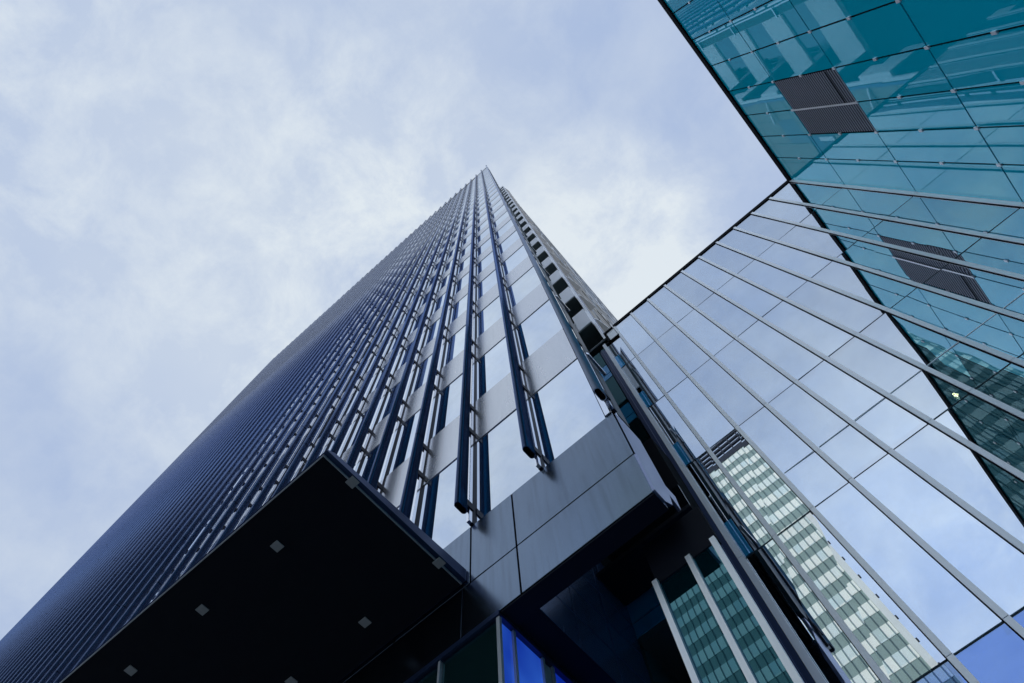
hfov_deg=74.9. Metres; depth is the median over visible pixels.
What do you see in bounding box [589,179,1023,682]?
glass building
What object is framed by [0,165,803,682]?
skyscraper
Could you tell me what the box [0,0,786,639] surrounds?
sky
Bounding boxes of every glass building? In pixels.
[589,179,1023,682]
[658,0,1023,201]
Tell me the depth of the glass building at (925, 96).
12.79 m

